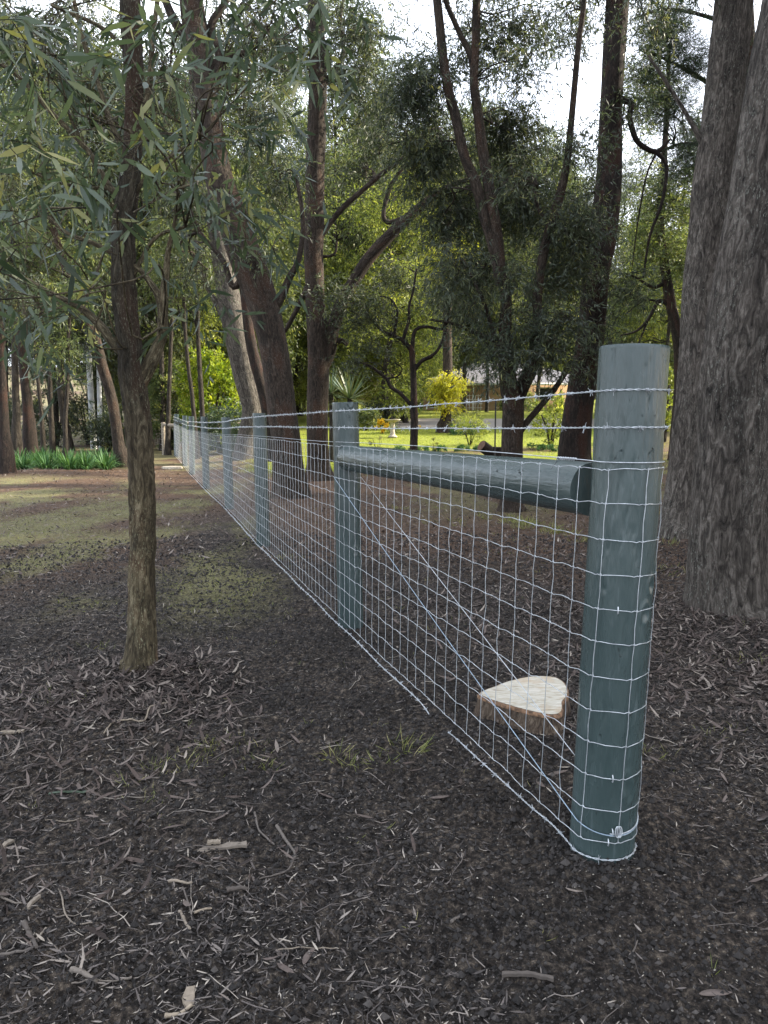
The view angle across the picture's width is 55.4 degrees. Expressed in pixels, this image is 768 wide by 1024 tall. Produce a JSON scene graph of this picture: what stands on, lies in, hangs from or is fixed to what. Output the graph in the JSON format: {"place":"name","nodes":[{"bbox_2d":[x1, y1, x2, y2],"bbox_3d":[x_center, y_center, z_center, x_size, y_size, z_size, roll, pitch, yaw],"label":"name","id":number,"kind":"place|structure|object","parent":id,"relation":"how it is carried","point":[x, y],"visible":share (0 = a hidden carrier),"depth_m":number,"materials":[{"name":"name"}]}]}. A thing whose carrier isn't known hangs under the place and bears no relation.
{"place":"outdoors","nodes":[
{"label":"outdoors","id":0,"kind":"place"},
{"bbox_2d":[0,0,761,365],"label":"sky","id":1,"kind":"structure","parent":0,"point":[587,104],"materials":[{"name":"white"}]},
{"bbox_2d":[0,362,767,1023],"bbox_3d":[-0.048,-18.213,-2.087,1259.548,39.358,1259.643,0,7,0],"label":"ground","id":2,"kind":"structure","parent":0,"point":[592,922],"depth_m":2.70,"materials":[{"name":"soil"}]},
{"bbox_2d":[15,450,37,469],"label":"strap leaf clump","id":3,"kind":"object","parent":2,"relation":"on","point":[21,464],"visible":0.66,"depth_m":20.39,"materials":[{"name":"green plant"}]},
{"bbox_2d":[21,920,37,947],"bbox_3d":[-0.893,1.069,1.849,0.015,0.026,0.112,-6,9,-42],"label":"stick","id":4,"kind":"object","parent":2,"relation":"on","point":[25,925],"visible":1,"depth_m":1.86,"materials":[{"name":"grey wood"}]},
{"bbox_2d":[0,223,62,455],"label":"gum tree","id":5,"kind":"object","parent":2,"relation":"on","point":[29,436],"visible":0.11,"depth_m":25.59,"materials":[{"name":"green plant"}]},
{"bbox_2d":[8,388,55,444],"bbox_3d":[-14.909,-3.705,29.675,2.858,3.084,2.597,3,7,23],"label":"green shrub","id":6,"kind":"object","parent":2,"relation":"on","point":[36,410],"visible":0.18,"depth_m":29.60,"materials":[{"name":"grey plant"}]},
{"bbox_2d":[0,0,69,473],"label":"gum tree","id":7,"kind":"object","parent":2,"relation":"on","point":[7,460],"visible":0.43,"depth_m":17.07,"materials":[{"name":"green plant"}]},
{"bbox_2d":[0,109,83,454],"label":"gum tree","id":8,"kind":"object","parent":2,"relation":"on","point":[42,436],"visible":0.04,"depth_m":26.59,"materials":[{"name":"green plant"}]},
{"bbox_2d":[0,84,84,455],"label":"gum tree","id":9,"kind":"object","parent":2,"relation":"on","point":[16,437],"visible":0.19,"depth_m":24.52,"materials":[{"name":"green plant"}]},
{"bbox_2d":[24,450,60,469],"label":"strap leaf clump","id":10,"kind":"object","parent":2,"relation":"on","point":[43,465],"visible":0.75,"depth_m":19.46,"materials":[{"name":"green plant"}]},
{"bbox_2d":[0,0,98,423],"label":"gum tree","id":11,"kind":"object","parent":2,"relation":"on","point":[6,342],"visible":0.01,"depth_m":31.56,"materials":[{"name":"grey plant"}]},
{"bbox_2d":[8,112,95,453],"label":"gum tree","id":12,"kind":"object","parent":2,"relation":"on","point":[52,445],"visible":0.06,"depth_m":27.62,"materials":[{"name":"green plant"}]},
{"bbox_2d":[21,370,86,446],"bbox_3d":[-14.771,-4.494,32.767,3.042,3.752,2.605,0,7,0],"label":"green shrub","id":13,"kind":"object","parent":2,"relation":"on","point":[74,419],"visible":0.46,"depth_m":32.62,"materials":[{"name":"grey plant"}]},
{"bbox_2d":[0,0,120,438],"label":"gum tree","id":14,"kind":"object","parent":2,"relation":"on","point":[56,411],"visible":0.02,"depth_m":31.31,"materials":[{"name":"green plant"}]},
{"bbox_2d":[21,262,111,468],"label":"gum tree","id":15,"kind":"object","parent":2,"relation":"on","point":[66,344],"visible":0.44,"depth_m":19.03,"materials":[{"name":"green plant"}]},
{"bbox_2d":[45,448,92,469],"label":"strap leaf clump","id":16,"kind":"object","parent":2,"relation":"on","point":[67,464],"visible":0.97,"depth_m":18.84,"materials":[{"name":"green plant"}]},
{"bbox_2d":[0,67,138,467],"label":"gum tree","id":17,"kind":"object","parent":2,"relation":"on","point":[118,445],"visible":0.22,"depth_m":20.66,"materials":[{"name":"green plant"}]},
{"bbox_2d":[69,966,97,982],"bbox_3d":[-0.706,1.089,1.726,0.081,0.018,0.016,2,7,21],"label":"stick","id":18,"kind":"object","parent":2,"relation":"on","point":[76,970],"visible":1,"depth_m":1.73,"materials":[{"name":"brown wood"}]},
{"bbox_2d":[61,381,108,444],"bbox_3d":[-14.063,-4.547,34.623,2.652,3.450,2.596,2,7,16],"label":"green shrub","id":19,"kind":"object","parent":2,"relation":"on","point":[76,429],"visible":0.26,"depth_m":34.40,"materials":[{"name":"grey plant"}]},
{"bbox_2d":[75,143,96,448],"bbox_3d":[-12.360,-8.698,30.206,1.800,12.766,0.260,0,7,0],"label":"utility pole","id":20,"kind":"object","parent":2,"relation":"on","point":[90,389],"visible":0.14,"depth_m":30.53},
{"bbox_2d":[0,0,178,450],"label":"gum tree","id":21,"kind":"object","parent":2,"relation":"on","point":[48,15],"visible":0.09,"depth_m":27.96,"materials":[{"name":"green plant"}]},
{"bbox_2d":[71,449,109,469],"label":"strap leaf clump","id":22,"kind":"object","parent":2,"relation":"on","point":[89,461],"visible":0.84,"depth_m":19.24,"materials":[{"name":"green plant"}]},
{"bbox_2d":[96,366,103,449],"bbox_3d":[-11.560,-4.063,29.731,0.248,3.708,0.220,0,7,0],"label":"utility pole","id":23,"kind":"object","parent":2,"relation":"on","point":[99,393],"visible":0.41,"depth_m":29.60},
{"bbox_2d":[81,404,125,451],"bbox_3d":[-10.836,-3.273,28.821,1.922,2.052,1.746,4,7,29],"label":"green shrub","id":24,"kind":"object","parent":2,"relation":"on","point":[96,425],"visible":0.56,"depth_m":28.49,"materials":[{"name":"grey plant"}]},
{"bbox_2d":[92,448,124,469],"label":"strap leaf clump","id":25,"kind":"object","parent":2,"relation":"on","point":[105,466],"visible":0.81,"depth_m":19.87,"materials":[{"name":"green plant"}]},
{"bbox_2d":[102,369,159,438],"bbox_3d":[-11.632,-5.268,33.687,2.971,4.568,2.671,0,7,0],"label":"green shrub","id":26,"kind":"object","parent":2,"relation":"on","point":[117,395],"visible":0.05,"depth_m":33.33,"materials":[{"name":"green plant"}]},
{"bbox_2d":[44,28,220,397],"bbox_3d":[-11.010,-11.254,31.644,7.787,17.466,8.266,-2,7,-17],"label":"gum tree","id":27,"kind":"object","parent":2,"relation":"on","point":[109,92],"visible":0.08,"depth_m":30.42,"materials":[{"name":"green plant"}]},
{"bbox_2d":[64,72,208,398],"bbox_3d":[-12.221,-11.788,34.924,7.670,17.678,8.127,-3,7,-25],"label":"gum tree","id":28,"kind":"object","parent":2,"relation":"on","point":[94,371],"visible":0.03,"depth_m":34.05,"materials":[{"name":"green plant"}]},
{"bbox_2d":[54,0,245,447],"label":"gum tree","id":29,"kind":"object","parent":2,"relation":"on","point":[146,325],"visible":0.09,"depth_m":30.01,"materials":[{"name":"green plant"}]},
{"bbox_2d":[105,138,203,450],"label":"gum tree","id":30,"kind":"object","parent":2,"relation":"on","point":[161,372],"visible":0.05,"depth_m":29.45,"materials":[{"name":"green plant"}]},
{"bbox_2d":[91,126,222,424],"bbox_3d":[-11.932,-11.919,39.323,10.670,17.038,10.412,-3,7,-28],"label":"gum tree","id":31,"kind":"object","parent":2,"relation":"on","point":[141,333],"depth_m":38.34,"materials":[{"name":"green plant"}]},
{"bbox_2d":[118,123,216,458],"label":"gum tree","id":32,"kind":"object","parent":2,"relation":"on","point":[190,383],"visible":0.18,"depth_m":24.38,"materials":[{"name":"green plant"}]},
{"bbox_2d":[147,353,188,449],"bbox_3d":[-8.798,-4.434,30.275,2.484,4.370,2.214,0,7,0],"label":"green shrub","id":33,"kind":"object","parent":2,"relation":"on","point":[154,388],"visible":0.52,"depth_m":29.71,"materials":[{"name":"green plant"}]},
{"bbox_2d":[164,1003,192,1018],"bbox_3d":[-0.461,1.119,1.639,0.062,0.024,0.012,-1,7,-12],"label":"stick","id":34,"kind":"object","parent":2,"relation":"on","point":[174,1014],"visible":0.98,"depth_m":1.64,"materials":[{"name":"brown wood"}]},
{"bbox_2d":[135,124,235,454],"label":"gum tree","id":35,"kind":"object","parent":2,"relation":"on","point":[167,448],"visible":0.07,"depth_m":26.50,"materials":[{"name":"green plant"}]},
{"bbox_2d":[137,212,234,428],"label":"gum tree","id":36,"kind":"object","parent":2,"relation":"on","point":[206,320],"visible":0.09,"depth_m":31.69,"materials":[{"name":"green plant"}]},
{"bbox_2d":[113,112,261,456],"bbox_3d":[-6.276,-7.663,25.243,3.824,11.699,4.034,3,7,24],"label":"gum tree","id":37,"kind":"object","parent":2,"relation":"on","point":[200,380],"visible":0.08,"depth_m":25.46,"materials":[{"name":"green plant"}]},
{"bbox_2d":[182,985,195,1007],"bbox_3d":[-0.449,1.117,1.680,0.030,0.012,0.060,-2,7,-13],"label":"bark piece","id":38,"kind":"object","parent":2,"relation":"on","point":[189,994],"visible":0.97,"depth_m":1.68,"materials":[{"name":"brown wood"}]},
{"bbox_2d":[154,422,239,454],"bbox_3d":[-9.941,-3.334,32.544,3.572,1.385,13.102,-5,8,-35],"label":"rail fence","id":39,"kind":"object","parent":2,"relation":"on","point":[156,440],"visible":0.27,"depth_m":27.03,"materials":[{"name":"wood"}]},
{"bbox_2d":[137,1,260,460],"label":"gum tree","id":40,"kind":"object","parent":2,"relation":"on","point":[244,381],"visible":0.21,"depth_m":22.69,"materials":[{"name":"grey plant"}]},
{"bbox_2d":[0,0,402,672],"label":"gum tree","id":41,"kind":"object","parent":2,"relation":"on","point":[136,26],"visible":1,"depth_m":3.44,"materials":[{"name":"green plant"}]},
{"bbox_2d":[166,339,241,450],"bbox_3d":[-6.933,-4.402,28.716,3.450,4.605,2.880,0,7,0],"label":"lime shrub","id":42,"kind":"object","parent":2,"relation":"on","point":[219,373],"visible":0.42,"depth_m":28.17,"materials":[{"name":"green plant"}]},
{"bbox_2d":[109,0,322,498],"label":"gum tree","id":43,"kind":"object","parent":2,"relation":"on","point":[258,290],"visible":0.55,"depth_m":13.19,"materials":[{"name":"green plant"}]},
{"bbox_2d":[196,394,241,452],"bbox_3d":[-5.594,-3.126,26.889,3.159,2.420,2.690,0,7,0],"label":"green shrub","id":44,"kind":"object","parent":2,"relation":"on","point":[219,415],"visible":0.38,"depth_m":26.35,"materials":[{"name":"green plant"}]},
{"bbox_2d":[139,73,303,403],"bbox_3d":[-8.059,-12.069,35.212,8.152,17.732,7.694,5,8,38],"label":"gum tree","id":45,"kind":"object","parent":2,"relation":"on","point":[278,242],"visible":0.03,"depth_m":34.69,"materials":[{"name":"green plant"}]},
{"bbox_2d":[197,841,246,852],"bbox_3d":[-0.502,1.038,2.267,0.151,0.015,0.040,-1,7,-12],"label":"bark piece","id":46,"kind":"object","parent":2,"relation":"on","point":[230,845],"visible":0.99,"depth_m":2.27,"materials":[{"name":"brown wood"}]},
{"bbox_2d":[139,186,307,417],"bbox_3d":[-7.767,-9.794,35.819,8.286,13.231,8.086,-1,7,-7],"label":"gum tree","id":47,"kind":"object","parent":2,"relation":"on","point":[223,350],"visible":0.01,"depth_m":35.40,"materials":[{"name":"green plant"}]},
{"bbox_2d":[226,885,247,892],"bbox_3d":[-0.413,1.060,2.059,0.060,0.020,0.016,-2,7,-18],"label":"stick","id":48,"kind":"object","parent":2,"relation":"on","point":[235,888],"visible":1,"depth_m":2.06,"materials":[{"name":"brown wood"}]},
{"bbox_2d":[157,49,342,389],"bbox_3d":[-6.570,-12.243,34.306,7.772,17.912,8.234,-6,9,-44],"label":"gum tree","id":49,"kind":"object","parent":2,"relation":"on","point":[281,280],"visible":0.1,"depth_m":33.47,"materials":[{"name":"green plant"}]},
{"bbox_2d":[237,178,287,461],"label":"gum tree","id":50,"kind":"object","parent":2,"relation":"on","point":[254,357],"visible":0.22,"depth_m":21.48,"materials":[{"name":"brown plant"}]},
{"bbox_2d":[275,824,295,855],"bbox_3d":[-0.307,1.035,2.305,0.015,0.022,0.178,-3,7,-27],"label":"stick","id":51,"kind":"object","parent":2,"relation":"on","point":[284,837],"visible":0.96,"depth_m":2.32,"materials":[{"name":"grey wood"}]},
{"bbox_2d":[238,156,350,411],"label":"gum tree","id":52,"kind":"object","parent":2,"relation":"on","point":[300,338],"visible":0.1,"depth_m":42.52,"materials":[{"name":"green plant"}]},
{"bbox_2d":[277,214,346,416],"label":"gum tree","id":53,"kind":"object","parent":2,"relation":"on","point":[295,377],"visible":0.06,"depth_m":53.20,"materials":[{"name":"green plant"}]},
{"bbox_2d":[249,0,414,400],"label":"gum tree","id":54,"kind":"object","parent":2,"relation":"on","point":[334,142],"visible":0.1,"depth_m":45.07,"materials":[{"name":"green plant"}]},
{"bbox_2d":[0,464,665,614],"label":"short moss grass","id":55,"kind":"structure","parent":2,"relation":"on","point":[156,536],"depth_m":8.78,"materials":[{"name":"plant"}]},
{"bbox_2d":[291,245,376,421],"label":"gum tree","id":56,"kind":"object","parent":2,"relation":"on","point":[335,392],"visible":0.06,"depth_m":44.94,"materials":[{"name":"green plant"}]},
{"bbox_2d":[288,181,380,415],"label":"gum tree","id":57,"kind":"object","parent":2,"relation":"on","point":[339,225],"visible":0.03,"depth_m":50.04,"materials":[{"name":"green plant"}]},
{"bbox_2d":[329,368,344,461],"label":"yucca","id":58,"kind":"object","parent":2,"relation":"on","point":[331,391],"visible":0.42,"depth_m":21.38,"materials":[{"name":"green plant"}]},
{"bbox_2d":[275,49,416,401],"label":"gum tree","id":59,"kind":"object","parent":2,"relation":"on","point":[328,183],"visible":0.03,"depth_m":47.82,"materials":[{"name":"green plant"}]},
{"bbox_2d":[296,230,403,416],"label":"gum tree","id":60,"kind":"object","parent":2,"relation":"on","point":[335,270],"visible":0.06,"depth_m":45.45,"materials":[{"name":"green plant"}]},
{"bbox_2d":[328,370,380,406],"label":"yucca","id":61,"kind":"object","parent":2,"relation":"on","point":[348,393],"visible":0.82,"depth_m":20.61,"materials":[{"name":"green plant"}]},
{"bbox_2d":[255,0,481,480],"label":"gum tree","id":62,"kind":"object","parent":2,"relation":"on","point":[319,345],"visible":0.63,"depth_m":16.27,"materials":[{"name":"brown plant"}]},
{"bbox_2d":[359,406,384,429],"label":"garden shrub","id":63,"kind":"object","parent":2,"relation":"on","point":[363,417],"visible":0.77,"depth_m":35.42,"materials":[{"name":"green plant"}]},
{"bbox_2d":[359,392,399,425],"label":"garden shrub","id":64,"kind":"object","parent":2,"relation":"on","point":[377,405],"visible":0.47,"depth_m":41.32,"materials":[{"name":"green plant"}]},
{"bbox_2d":[0,532,767,1023],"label":"fine twigs","id":65,"kind":"object","parent":2,"relation":"on","point":[300,816],"visible":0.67,"depth_m":2.36,"materials":[{"name":"brown wood"}]},
{"bbox_2d":[0,531,767,1023],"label":"soil crumbs","id":66,"kind":"object","parent":2,"relation":"on","point":[638,859],"visible":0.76,"depth_m":2.48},
{"bbox_2d":[0,453,767,1023],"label":"fallen leaves","id":67,"kind":"object","parent":2,"relation":"on","point":[702,635],"depth_m":3.71,"materials":[{"name":"brown plant"}]},
{"bbox_2d":[295,251,477,449],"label":"wattle tree","id":68,"kind":"object","parent":2,"relation":"on","point":[362,313],"visible":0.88,"depth_m":16.11,"materials":[{"name":"green plant"}]},
{"bbox_2d":[9,482,766,974],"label":"sparse grass","id":69,"kind":"structure","parent":2,"relation":"on","point":[525,524],"depth_m":3.19,"materials":[{"name":"green plant"}]},
{"bbox_2d":[324,138,458,425],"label":"gum tree","id":70,"kind":"object","parent":2,"relation":"on","point":[375,217],"visible":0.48,"depth_m":39.81,"materials":[{"name":"green plant"}]},
{"bbox_2d":[385,419,400,437],"bbox_3d":[0.349,-3.406,29.806,0.660,0.735,0.660,0,7,0],"label":"birdbath","id":71,"kind":"object","parent":2,"relation":"on","point":[392,425],"visible":0.98,"depth_m":29.71,"materials":[{"name":"stone"}]},
{"bbox_2d":[346,163,445,420],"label":"gum tree","id":72,"kind":"object","parent":2,"relation":"on","point":[387,259],"visible":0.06,"depth_m":45.23,"materials":[{"name":"green plant"}]},
{"bbox_2d":[346,193,458,423],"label":"gum tree","id":73,"kind":"object","parent":2,"relation":"on","point":[406,418],"visible":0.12,"depth_m":43.70,"materials":[{"name":"green plant"}]},
{"bbox_2d":[333,64,498,415],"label":"gum tree","id":74,"kind":"object","parent":2,"relation":"on","point":[351,238],"visible":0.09,"depth_m":47.43,"materials":[{"name":"green plant"}]},
{"bbox_2d":[173,343,674,863],"bbox_3d":[-3.401,-1.156,14.258,0.281,1.961,25.919,-2,7,-18],"label":"wire fence","id":75,"kind":"object","parent":2,"relation":"on","point":[611,491],"visible":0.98,"depth_m":2.17,"materials":[{"name":"metal"}]},
{"bbox_2d":[418,208,478,432],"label":"creeper tree","id":76,"kind":"object","parent":2,"relation":"on","point":[442,385],"visible":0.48,"depth_m":33.05,"materials":[{"name":"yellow plant"}]},
{"bbox_2d":[410,117,520,377],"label":"gum tree","id":77,"kind":"object","parent":2,"relation":"on","point":[462,356],"visible":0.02,"depth_m":59.46,"materials":[{"name":"green plant"}]},
{"bbox_2d":[448,406,482,433],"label":"garden shrub","id":78,"kind":"object","parent":2,"relation":"on","point":[477,415],"visible":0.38,"depth_m":32.60,"materials":[{"name":"green plant"}]},
{"bbox_2d":[451,414,490,444],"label":"garden shrub","id":79,"kind":"object","parent":2,"relation":"on","point":[479,421],"visible":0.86,"depth_m":26.65,"materials":[{"name":"green plant"}]},
{"bbox_2d":[431,90,536,412],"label":"gum tree","id":80,"kind":"object","parent":2,"relation":"on","point":[465,365],"visible":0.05,"depth_m":57.42,"materials":[{"name":"green plant"}]},
{"bbox_2d":[477,441,500,455],"bbox_3d":[2.837,-1.405,18.962,0.870,0.890,0.674,0,7,0],"label":"log stump","id":81,"kind":"object","parent":2,"relation":"on","point":[483,446],"visible":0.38,"depth_m":18.71,"materials":[{"name":"brown wood"}]},
{"bbox_2d":[449,155,538,411],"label":"gum tree","id":82,"kind":"object","parent":2,"relation":"on","point":[487,395],"visible":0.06,"depth_m":59.27,"materials":[{"name":"green plant"}]},
{"bbox_2d":[418,363,596,409],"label":"brick house","id":83,"kind":"structure","parent":2,"relation":"on","point":[481,405],"depth_m":64.28,"materials":[{"name":"brick"}]},
{"bbox_2d":[494,391,536,411],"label":"garden shrub","id":84,"kind":"object","parent":2,"relation":"on","point":[527,401],"visible":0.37,"depth_m":58.80,"materials":[{"name":"green plant"}]},
{"bbox_2d":[472,676,570,737],"bbox_3d":[0.714,0.899,3.334,0.540,0.174,0.627,6,9,43],"label":"cut stump","id":85,"kind":"object","parent":2,"relation":"on","point":[552,701],"visible":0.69,"depth_m":3.21,"materials":[{"name":"beige wood"}]},
{"bbox_2d":[341,0,703,512],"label":"gum tree","id":86,"kind":"object","parent":2,"relation":"on","point":[421,87],"visible":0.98,"depth_m":11.03,"materials":[{"name":"green plant"}]},
{"bbox_2d":[502,970,553,981],"bbox_3d":[0.341,1.101,1.738,0.120,0.012,0.023,1,7,8],"label":"bark piece","id":87,"kind":"object","parent":2,"relation":"on","point":[527,973],"visible":1,"depth_m":1.74,"materials":[{"name":"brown wood"}]},
{"bbox_2d":[489,116,593,406],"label":"gum tree","id":88,"kind":"object","parent":2,"relation":"on","point":[540,185],"visible":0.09,"depth_m":59.27,"materials":[{"name":"green plant"}]},
{"bbox_2d":[530,390,564,448],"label":"garden shrub","id":89,"kind":"object","parent":2,"relation":"on","point":[559,407],"visible":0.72,"depth_m":25.70,"materials":[{"name":"green plant"}]},
{"bbox_2d":[511,172,591,369],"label":"gum tree","id":90,"kind":"object","parent":2,"relation":"on","point":[545,269],"visible":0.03,"depth_m":78.14,"materials":[{"name":"green plant"}]},
{"bbox_2d":[566,150,649,398],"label":"gum tree","id":91,"kind":"object","parent":2,"relation":"on","point":[624,168],"visible":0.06,"depth_m":76.00,"materials":[{"name":"green plant"}]},
{"bbox_2d":[533,0,683,461],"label":"gum tree","id":92,"kind":"object","parent":2,"relation":"on","point":[577,412],"visible":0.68,"depth_m":13.26,"materials":[{"name":"green plant"}]},
{"bbox_2d":[594,268,664,415],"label":"round tree","id":93,"kind":"object","parent":2,"relation":"on","point":[610,326],"visible":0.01,"depth_m":45.76,"materials":[{"name":"green plant"}]},
{"bbox_2d":[607,189,665,304],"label":"gum tree","id":94,"kind":"object","parent":2,"relation":"on","point":[623,234],"visible":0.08,"depth_m":86.02,"materials":[{"name":"green plant"}]},
{"bbox_2d":[604,240,684,426],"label":"round tree","id":95,"kind":"object","parent":2,"relation":"on","point":[667,340],"visible":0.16,"depth_m":35.69,"materials":[{"name":"green plant"}]},
{"bbox_2d":[590,44,700,460],"bbox_3d":[7.996,-7.371,21.261,4.194,11.973,3.555,-3,7,-28],"label":"wattle tree","id":96,"kind":"object","parent":2,"relation":"on","point":[660,235],"visible":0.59,"depth_m":20.97,"materials":[{"name":"green plant"}]},
{"bbox_2d":[606,223,687,389],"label":"gum tree","id":97,"kind":"object","parent":2,"relation":"on","point":[653,331],"visible":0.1,"depth_m":37.35,"materials":[{"name":"green plant"}]},
{"bbox_2d":[608,211,687,392],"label":"gum tree","id":98,"kind":"object","parent":2,"relation":"on","point":[642,283],"visible":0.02,"depth_m":39.99,"materials":[{"name":"green plant"}]},
{"bbox_2d":[608,64,704,341],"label":"gum tree","id":99,"kind":"object","parent":2,"relation":"on","point":[635,148],"visible":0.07,"depth_m":47.81,"materials":[{"name":"green plant"}]},
{"bbox_2d":[664,364,673,441],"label":"garden shrub","id":100,"kind":"object","parent":2,"relation":"on","point":[669,403],"visible":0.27,"depth_m":27.54,"materials":[{"name":"green plant"}]},
{"bbox_2d":[617,0,753,539],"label":"gum tree","id":101,"kind":"object","parent":2,"relation":"on","point":[724,90],"visible":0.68,"depth_m":8.14,"materials":[{"name":"grey plant"}]},
{"bbox_2d":[670,101,702,234],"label":"gum tree","id":102,"kind":"object","parent":2,"relation":"on","point":[690,137],"visible":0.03,"depth_m":45.35,"materials":[{"name":"green plant"}]},
{"bbox_2d":[623,0,757,200],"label":"pine tree","id":103,"kind":"object","parent":2,"relation":"on","point":[688,69],"visible":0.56,"depth_m":14.61,"materials":[{"name":"green plant"}]},
{"bbox_2d":[682,0,767,619],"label":"gum tree","id":104,"kind":"object","parent":2,"relation":"on","point":[727,562],"visible":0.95,"depth_m":4.75,"materials":[{"name":"grey plant"}]},
{"bbox_2d":[237,418,668,480],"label":"lawn grass","id":105,"kind":"structure","parent":0,"point":[361,428],"depth_m":28.99,"materials":[{"name":"green plant"}]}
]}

